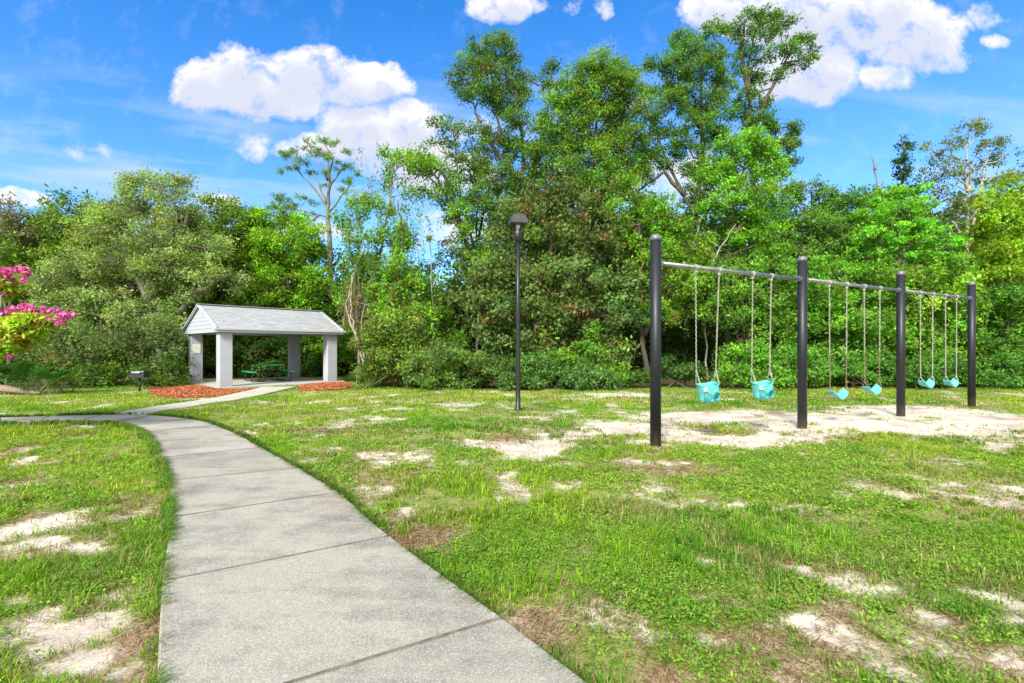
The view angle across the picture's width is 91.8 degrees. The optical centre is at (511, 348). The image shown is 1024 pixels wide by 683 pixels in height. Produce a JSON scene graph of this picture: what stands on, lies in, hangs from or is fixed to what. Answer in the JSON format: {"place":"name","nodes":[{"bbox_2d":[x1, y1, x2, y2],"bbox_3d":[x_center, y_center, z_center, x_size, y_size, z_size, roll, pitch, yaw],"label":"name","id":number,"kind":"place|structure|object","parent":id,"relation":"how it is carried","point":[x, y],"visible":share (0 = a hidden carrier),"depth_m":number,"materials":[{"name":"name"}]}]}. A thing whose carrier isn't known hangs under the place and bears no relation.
{"place":"outdoors","nodes":[
{"label":"outdoors","id":0,"kind":"place"},
{"bbox_2d":[117,386,295,414],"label":"branch path","id":1,"kind":"structure","parent":0,"point":[249,393],"depth_m":14.23,"materials":[{"name":"concrete"}]},
{"bbox_2d":[0,415,585,682],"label":"path","id":2,"kind":"structure","parent":0,"point":[287,574],"depth_m":2.96,"materials":[{"name":"concrete"}]},
{"bbox_2d":[0,374,1023,682],"bbox_3d":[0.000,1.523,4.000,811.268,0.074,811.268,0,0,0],"label":"ground","id":3,"kind":"structure","parent":0,"point":[966,422],"depth_m":4.86,"materials":[{"name":"beige sand"}]},
{"bbox_2d":[0,360,38,386],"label":"bush","id":4,"kind":"object","parent":3,"relation":"on","point":[1,382],"visible":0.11,"depth_m":19.42,"materials":[{"name":"green plant"}]},
{"bbox_2d":[0,373,40,393],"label":"fallen log","id":5,"kind":"object","parent":3,"relation":"on","point":[7,389],"visible":0.99,"depth_m":16.29,"materials":[{"name":"wood"}]},
{"bbox_2d":[0,360,54,389],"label":"palmetto","id":6,"kind":"object","parent":3,"relation":"on","point":[5,369],"visible":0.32,"depth_m":17.56,"materials":[{"name":"green plant"}]},
{"bbox_2d":[0,191,57,365],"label":"oak tree","id":7,"kind":"object","parent":3,"relation":"on","point":[9,219],"visible":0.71,"depth_m":24.57,"materials":[{"name":"green plant"}]},
{"bbox_2d":[0,265,76,362],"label":"crape myrtle","id":8,"kind":"object","parent":3,"relation":"on","point":[20,333],"visible":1,"depth_m":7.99,"materials":[{"name":"green plant"}]},
{"bbox_2d":[3,357,83,393],"bbox_3d":[-15.616,0.873,16.668,2.013,1.278,2.275,0,0,-30],"label":"palmetto","id":9,"kind":"object","parent":3,"relation":"on","point":[43,373],"visible":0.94,"depth_m":16.27,"materials":[{"name":"green plant"}]},
{"bbox_2d":[39,374,87,392],"bbox_3d":[-15.435,1.167,16.976,1.632,0.691,1.120,0,0,25],"label":"palmetto","id":10,"kind":"object","parent":3,"relation":"on","point":[69,379],"visible":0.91,"depth_m":16.88,"materials":[{"name":"green plant"}]},
{"bbox_2d":[0,182,127,356],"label":"oak tree","id":11,"kind":"object","parent":3,"relation":"on","point":[46,220],"visible":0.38,"depth_m":25.16,"materials":[{"name":"green plant"}]},
{"bbox_2d":[63,358,129,388],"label":"bush","id":12,"kind":"object","parent":3,"relation":"on","point":[94,376],"visible":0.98,"depth_m":19.42,"materials":[{"name":"green plant"}]},
{"bbox_2d":[7,313,195,385],"bbox_3d":[-16.682,0.036,20.674,6.978,3.146,3.259,0,0,0],"label":"bush","id":13,"kind":"object","parent":3,"relation":"on","point":[73,346],"visible":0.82,"depth_m":20.25,"materials":[{"name":"green plant"}]},
{"bbox_2d":[1,163,254,355],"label":"live oak","id":14,"kind":"object","parent":3,"relation":"on","point":[110,280],"visible":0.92,"depth_m":22.88,"materials":[{"name":"green plant"}]},
{"bbox_2d":[129,371,149,391],"bbox_3d":[-13.170,1.170,17.518,0.460,0.760,0.419,0,0,-8],"label":"park grill","id":15,"kind":"object","parent":3,"relation":"on","point":[139,375],"visible":0.98,"depth_m":17.40,"materials":[{"name":"metal"}]},
{"bbox_2d":[122,352,200,388],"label":"bush","id":16,"kind":"object","parent":3,"relation":"on","point":[155,378],"visible":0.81,"depth_m":19.54,"materials":[{"name":"green plant"}]},
{"bbox_2d":[147,383,254,398],"bbox_3d":[-11.549,1.457,18.265,3.082,0.145,7.229,0,0,-43],"label":"mulch bed","id":17,"kind":"object","parent":3,"relation":"on","point":[188,391],"visible":0.86,"depth_m":16.88,"materials":[{"name":"brown wood"}]},
{"bbox_2d":[166,335,241,376],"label":"bush","id":18,"kind":"object","parent":3,"relation":"on","point":[207,348],"visible":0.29,"depth_m":26.34,"materials":[{"name":"green plant"}]},
{"bbox_2d":[162,187,305,376],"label":"oak tree","id":19,"kind":"object","parent":3,"relation":"on","point":[227,213],"visible":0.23,"depth_m":26.78,"materials":[{"name":"green plant"}]},
{"bbox_2d":[181,303,345,387],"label":"pavilion","id":20,"kind":"structure","parent":3,"relation":"on","point":[224,324],"depth_m":21.13,"materials":[{"name":"concrete"}]},
{"bbox_2d":[193,344,200,352],"bbox_3d":[-13.661,0.000,21.485,0.018,0.400,0.300,0,0,43],"label":"notice board","id":21,"kind":"object","parent":20,"relation":"attached to","point":[197,349],"visible":1,"depth_m":21.50,"materials":[{"name":"paper"}]},
{"bbox_2d":[242,363,294,381],"bbox_3d":[-10.950,1.069,22.300,1.830,0.762,1.750,0,0,-39],"label":"picnic table","id":22,"kind":"object","parent":20,"relation":"on","point":[266,371],"visible":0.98,"depth_m":22.12,"materials":[{"name":"green plastic"}]},
{"bbox_2d":[233,335,322,377],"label":"bush","id":23,"kind":"object","parent":3,"relation":"on","point":[310,361],"visible":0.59,"depth_m":26.35,"materials":[{"name":"green plant"}]},
{"bbox_2d":[217,199,343,375],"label":"maple tree","id":24,"kind":"object","parent":3,"relation":"on","point":[304,249],"visible":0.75,"depth_m":26.74,"materials":[{"name":"green plant"}]},
{"bbox_2d":[261,135,364,315],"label":"pine tree","id":25,"kind":"object","parent":3,"relation":"on","point":[344,166],"visible":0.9,"depth_m":29.94,"materials":[{"name":"green plant"}]},
{"bbox_2d":[296,381,353,390],"bbox_3d":[-7.386,1.457,19.741,2.043,0.145,4.268,0,0,-13],"label":"mulch bed","id":26,"kind":"object","parent":3,"relation":"on","point":[325,386],"visible":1,"depth_m":18.85,"materials":[{"name":"brown wood"}]},
{"bbox_2d":[338,248,369,381],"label":"dead vine tree","id":27,"kind":"object","parent":3,"relation":"on","point":[351,309],"visible":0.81,"depth_m":22.28,"materials":[{"name":"brown plant"}]},
{"bbox_2d":[336,366,388,388],"bbox_3d":[-5.644,1.063,18.889,2.108,0.896,1.437,0,0,37],"label":"palmetto","id":28,"kind":"object","parent":3,"relation":"on","point":[359,373],"visible":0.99,"depth_m":18.74,"materials":[{"name":"green plant"}]},
{"bbox_2d":[324,139,439,378],"bbox_3d":[-6.030,-4.001,22.848,5.644,11.437,2.920,0,0,11],"label":"vine draped tree","id":29,"kind":"object","parent":3,"relation":"on","point":[364,264],"visible":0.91,"depth_m":22.74,"materials":[{"name":"green plant"}]},
{"bbox_2d":[346,302,441,387],"bbox_3d":[-4.645,-0.154,19.596,4.012,3.412,3.254,0,0,0],"label":"bush","id":30,"kind":"object","parent":3,"relation":"on","point":[383,335],"visible":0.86,"depth_m":19.16,"materials":[{"name":"green plant"}]},
{"bbox_2d":[324,247,472,369],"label":"vine covered tree","id":31,"kind":"object","parent":3,"relation":"on","point":[338,294],"visible":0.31,"depth_m":23.63,"materials":[{"name":"green plant"}]},
{"bbox_2d":[357,200,442,362],"bbox_3d":[-4.651,-2.387,21.119,3.126,8.130,3.245,0,0,-36],"label":"vine covered snag","id":32,"kind":"object","parent":3,"relation":"on","point":[403,281],"visible":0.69,"depth_m":21.28,"materials":[{"name":"green plant"}]},
{"bbox_2d":[422,232,437,355],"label":"dead tree","id":33,"kind":"object","parent":3,"relation":"on","point":[429,237],"visible":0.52,"depth_m":22.96,"materials":[{"name":"plant"}]},
{"bbox_2d":[386,139,494,360],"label":"leaning tree","id":34,"kind":"object","parent":3,"relation":"on","point":[452,209],"visible":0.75,"depth_m":23.74,"materials":[{"name":"green plant"}]},
{"bbox_2d":[395,335,512,389],"bbox_3d":[-2.126,0.524,18.937,4.442,2.058,3.167,0,0,0],"label":"bush","id":35,"kind":"object","parent":3,"relation":"on","point":[435,372],"visible":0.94,"depth_m":18.34,"materials":[{"name":"green plant"}]},
{"bbox_2d":[421,110,507,350],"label":"slender tree","id":36,"kind":"object","parent":3,"relation":"on","point":[444,124],"visible":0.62,"depth_m":25.83,"materials":[{"name":"green plant"}]},
{"bbox_2d":[435,21,565,355],"bbox_3d":[-0.585,-7.071,24.901,6.599,17.863,3.462,0,0,0],"label":"laurel oak","id":37,"kind":"object","parent":3,"relation":"on","point":[484,65],"visible":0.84,"depth_m":24.67,"materials":[{"name":"green plant"}]},
{"bbox_2d":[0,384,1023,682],"bbox_3d":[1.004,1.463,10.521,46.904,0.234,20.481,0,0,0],"label":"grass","id":38,"kind":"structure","parent":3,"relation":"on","point":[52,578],"depth_m":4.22,"materials":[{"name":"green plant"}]},
{"bbox_2d":[0,183,1023,375],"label":"wood","id":39,"kind":"object","parent":3,"relation":"on","point":[458,312],"visible":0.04,"depth_m":29.15,"materials":[{"name":"green plant"}]},
{"bbox_2d":[508,212,527,410],"bbox_3d":[0.146,-0.892,12.078,0.427,4.885,0.427,0,0,-11],"label":"street lamp","id":40,"kind":"object","parent":3,"relation":"on","point":[517,220],"visible":0.95,"depth_m":12.03,"materials":[{"name":"black metal"}]},
{"bbox_2d":[436,161,649,369],"bbox_3d":[1.525,-3.080,21.303,9.753,9.643,4.552,0,0,0],"label":"magnolia tree","id":41,"kind":"object","parent":3,"relation":"on","point":[498,308],"visible":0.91,"depth_m":20.87,"materials":[{"name":"green plant"}]},
{"bbox_2d":[483,346,627,391],"bbox_3d":[1.567,0.714,18.956,5.340,1.685,3.221,0,0,0],"label":"bush","id":42,"kind":"object","parent":3,"relation":"on","point":[584,375],"visible":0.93,"depth_m":18.20,"materials":[{"name":"green plant"}]},
{"bbox_2d":[570,321,612,385],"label":"sapling","id":43,"kind":"object","parent":3,"relation":"on","point":[593,330],"visible":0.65,"depth_m":19.94,"materials":[{"name":"green plant"}]},
{"bbox_2d":[545,343,639,383],"bbox_3d":[3.020,0.653,19.557,4.218,1.743,2.913,0,0,0],"label":"bush","id":44,"kind":"object","parent":3,"relation":"on","point":[619,368],"visible":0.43,"depth_m":19.00,"materials":[{"name":"green plant"}]},
{"bbox_2d":[519,35,666,326],"bbox_3d":[3.866,-6.286,24.177,7.375,16.293,4.253,0,0,0],"label":"laurel oak","id":45,"kind":"object","parent":3,"relation":"on","point":[562,137],"visible":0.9,"depth_m":23.49,"materials":[{"name":"green plant"}]},
{"bbox_2d":[593,164,737,382],"bbox_3d":[6.643,-3.078,22.073,6.380,9.742,3.624,0,0,11],"label":"vine covered tree","id":46,"kind":"object","parent":3,"relation":"on","point":[656,210],"visible":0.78,"depth_m":21.68,"materials":[{"name":"green plant"}]},
{"bbox_2d":[621,354,713,387],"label":"bush","id":47,"kind":"object","parent":3,"relation":"on","point":[682,371],"visible":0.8,"depth_m":19.18,"materials":[{"name":"green plant"}]},
{"bbox_2d":[596,288,745,380],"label":"dark understory tree","id":48,"kind":"object","parent":3,"relation":"on","point":[676,340],"visible":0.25,"depth_m":24.18,"materials":[{"name":"green plant"}]},
{"bbox_2d":[625,13,743,374],"bbox_3d":[8.773,-7.710,25.495,6.354,19.400,3.755,0,0,0],"label":"laurel oak","id":49,"kind":"object","parent":3,"relation":"on","point":[680,91],"visible":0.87,"depth_m":25.16,"materials":[{"name":"green plant"}]},
{"bbox_2d":[677,218,738,380],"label":"tree","id":50,"kind":"object","parent":3,"relation":"on","point":[703,236],"visible":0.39,"depth_m":23.00,"materials":[{"name":"plant"}]},
{"bbox_2d":[687,122,802,376],"bbox_3d":[11.029,-4.339,23.617,5.654,12.340,3.825,0,0,0],"label":"sweetgum tree","id":51,"kind":"object","parent":3,"relation":"on","point":[737,200],"visible":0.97,"depth_m":23.16,"materials":[{"name":"green plant"}]},
{"bbox_2d":[698,247,799,383],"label":"vine covered tree","id":52,"kind":"object","parent":3,"relation":"on","point":[731,318],"visible":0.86,"depth_m":20.81,"materials":[{"name":"green plant"}]},
{"bbox_2d":[703,333,796,389],"bbox_3d":[9.120,0.467,18.881,3.479,2.158,2.623,0,0,23],"label":"bush","id":53,"kind":"object","parent":3,"relation":"on","point":[760,356],"visible":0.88,"depth_m":18.46,"materials":[{"name":"green plant"}]},
{"bbox_2d":[723,2,824,367],"bbox_3d":[13.997,-8.131,26.583,5.740,20.381,3.073,0,0,0],"label":"laurel oak","id":54,"kind":"object","parent":3,"relation":"on","point":[749,118],"visible":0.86,"depth_m":26.37,"materials":[{"name":"green plant"}]},
{"bbox_2d":[771,338,840,387],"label":"bush","id":55,"kind":"object","parent":3,"relation":"on","point":[813,379],"visible":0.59,"depth_m":18.93,"materials":[{"name":"green plant"}]},
{"bbox_2d":[753,173,863,310],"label":"leaf tree","id":56,"kind":"object","parent":3,"relation":"on","point":[819,215],"visible":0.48,"depth_m":24.10,"materials":[{"name":"green plant"}]},
{"bbox_2d":[650,234,975,446],"bbox_3d":[7.181,-0.039,10.392,11.470,3.478,0.176,0,0,-29],"label":"swing frame","id":57,"kind":"object","parent":3,"relation":"on","point":[657,263],"visible":0.97,"depth_m":9.44,"materials":[{"name":"black metal"}]},
{"bbox_2d":[693,264,721,402],"bbox_3d":[3.251,-0.235,8.244,0.600,2.282,0.299,0,0,-9],"label":"bucket swing","id":58,"kind":"object","parent":57,"relation":"hanging from","point":[707,392],"visible":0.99,"depth_m":8.18,"materials":[{"name":"teal plastic"}]},
{"bbox_2d":[750,271,774,399],"bbox_3d":[4.503,-0.225,8.929,0.565,2.302,0.295,0,0,-7],"label":"bucket swing","id":59,"kind":"object","parent":57,"relation":"hanging from","point":[763,390],"visible":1,"depth_m":8.88,"materials":[{"name":"teal plastic"}]},
{"bbox_2d":[827,280,849,399],"bbox_3d":[6.641,-0.173,10.097,0.675,2.406,0.180,0,0,-29],"label":"belt swing","id":60,"kind":"object","parent":57,"relation":"hanging from","point":[842,393],"visible":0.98,"depth_m":10.09,"materials":[{"name":"teal plastic"}]},
{"bbox_2d":[862,284,882,394],"bbox_3d":[7.787,-0.191,10.723,0.684,2.369,0.180,0,0,-29],"label":"belt swing","id":61,"kind":"object","parent":57,"relation":"hanging from","point":[875,389],"visible":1,"depth_m":10.74,"materials":[{"name":"teal plastic"}]},
{"bbox_2d":[918,291,935,387],"bbox_3d":[9.951,-0.215,11.905,0.676,2.321,0.180,0,0,-29],"label":"belt swing","id":62,"kind":"object","parent":57,"relation":"hanging from","point":[929,383],"visible":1,"depth_m":11.90,"materials":[{"name":"teal plastic"}]},
{"bbox_2d":[943,293,958,386],"bbox_3d":[11.089,-0.203,12.527,0.659,2.346,0.180,0,0,-29],"label":"belt swing","id":63,"kind":"object","parent":57,"relation":"hanging from","point":[953,382],"visible":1,"depth_m":12.51,"materials":[{"name":"teal plastic"}]},
{"bbox_2d":[773,183,909,309],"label":"dense tree","id":64,"kind":"object","parent":3,"relation":"on","point":[850,199],"visible":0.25,"depth_m":24.39,"materials":[{"name":"green plant"}]},
{"bbox_2d":[759,246,929,384],"bbox_3d":[14.144,-1.285,20.987,7.310,5.938,4.140,0,0,0],"label":"young tree mass","id":65,"kind":"object","parent":3,"relation":"on","point":[846,272],"visible":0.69,"depth_m":20.45,"materials":[{"name":"green plant"}]},
{"bbox_2d":[811,344,908,387],"bbox_3d":[13.178,0.626,19.495,4.505,1.851,2.806,0,0,-21],"label":"bush","id":66,"kind":"object","parent":3,"relation":"on","point":[855,369],"visible":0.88,"depth_m":18.81,"materials":[{"name":"green plant"}]},
{"bbox_2d":[750,291,1003,379],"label":"dark understory tree","id":67,"kind":"object","parent":3,"relation":"on","point":[774,342],"visible":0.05,"depth_m":23.56,"materials":[{"name":"green plant"}]},
{"bbox_2d":[872,153,891,341],"bbox_3d":[19.731,-4.355,26.806,1.255,12.543,1.508,0,0,0],"label":"dead snag","id":68,"kind":"object","parent":3,"relation":"on","point":[874,167],"visible":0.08,"depth_m":26.98,"materials":[{"name":"grey plant"}]},
{"bbox_2d":[835,180,974,270],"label":"maple tree","id":69,"kind":"object","parent":3,"relation":"on","point":[921,240],"visible":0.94,"depth_m":21.23,"materials":[{"name":"green plant"}]},
{"bbox_2d":[886,131,934,289],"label":"cedar tree","id":70,"kind":"object","parent":3,"relation":"on","point":[901,160],"visible":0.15,"depth_m":28.94,"materials":[{"name":"green plant"}]},
{"bbox_2d":[878,345,990,389],"bbox_3d":[16.104,0.700,19.245,4.406,1.733,2.746,0,0,-23],"label":"bush","id":71,"kind":"object","parent":3,"relation":"on","point":[912,370],"visible":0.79,"depth_m":18.75,"materials":[{"name":"green plant"}]},
{"bbox_2d":[869,255,1003,370],"bbox_3d":[17.625,-1.092,20.945,5.738,5.552,3.568,0,0,0],"label":"young tree mass","id":72,"kind":"object","parent":3,"relation":"on","point":[916,275],"visible":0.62,"depth_m":20.29,"materials":[{"name":"green plant"}]},
{"bbox_2d":[909,114,1023,337],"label":"tall thin tree","id":73,"kind":"object","parent":3,"relation":"on","point":[984,143],"visible":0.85,"depth_m":26.87,"materials":[{"name":"green plant"}]},
{"bbox_2d":[946,169,1023,336],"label":"golden tree","id":74,"kind":"object","parent":3,"relation":"on","point":[1005,257],"visible":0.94,"depth_m":21.90,"materials":[{"name":"green plant"}]},
{"bbox_2d":[958,346,1023,389],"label":"bush","id":75,"kind":"object","parent":3,"relation":"on","point":[1000,366],"visible":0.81,"depth_m":18.92,"materials":[{"name":"green plant"}]},
{"bbox_2d":[959,280,1023,373],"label":"young tree mass","id":76,"kind":"object","parent":3,"relation":"on","point":[1012,299],"visible":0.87,"depth_m":20.44,"materials":[{"name":"green plant"}]},
{"bbox_2d":[0,0,1023,302],"label":"sky","id":77,"kind":"structure","parent":0,"point":[88,88],"materials":[{"name":"blue"}]}
]}

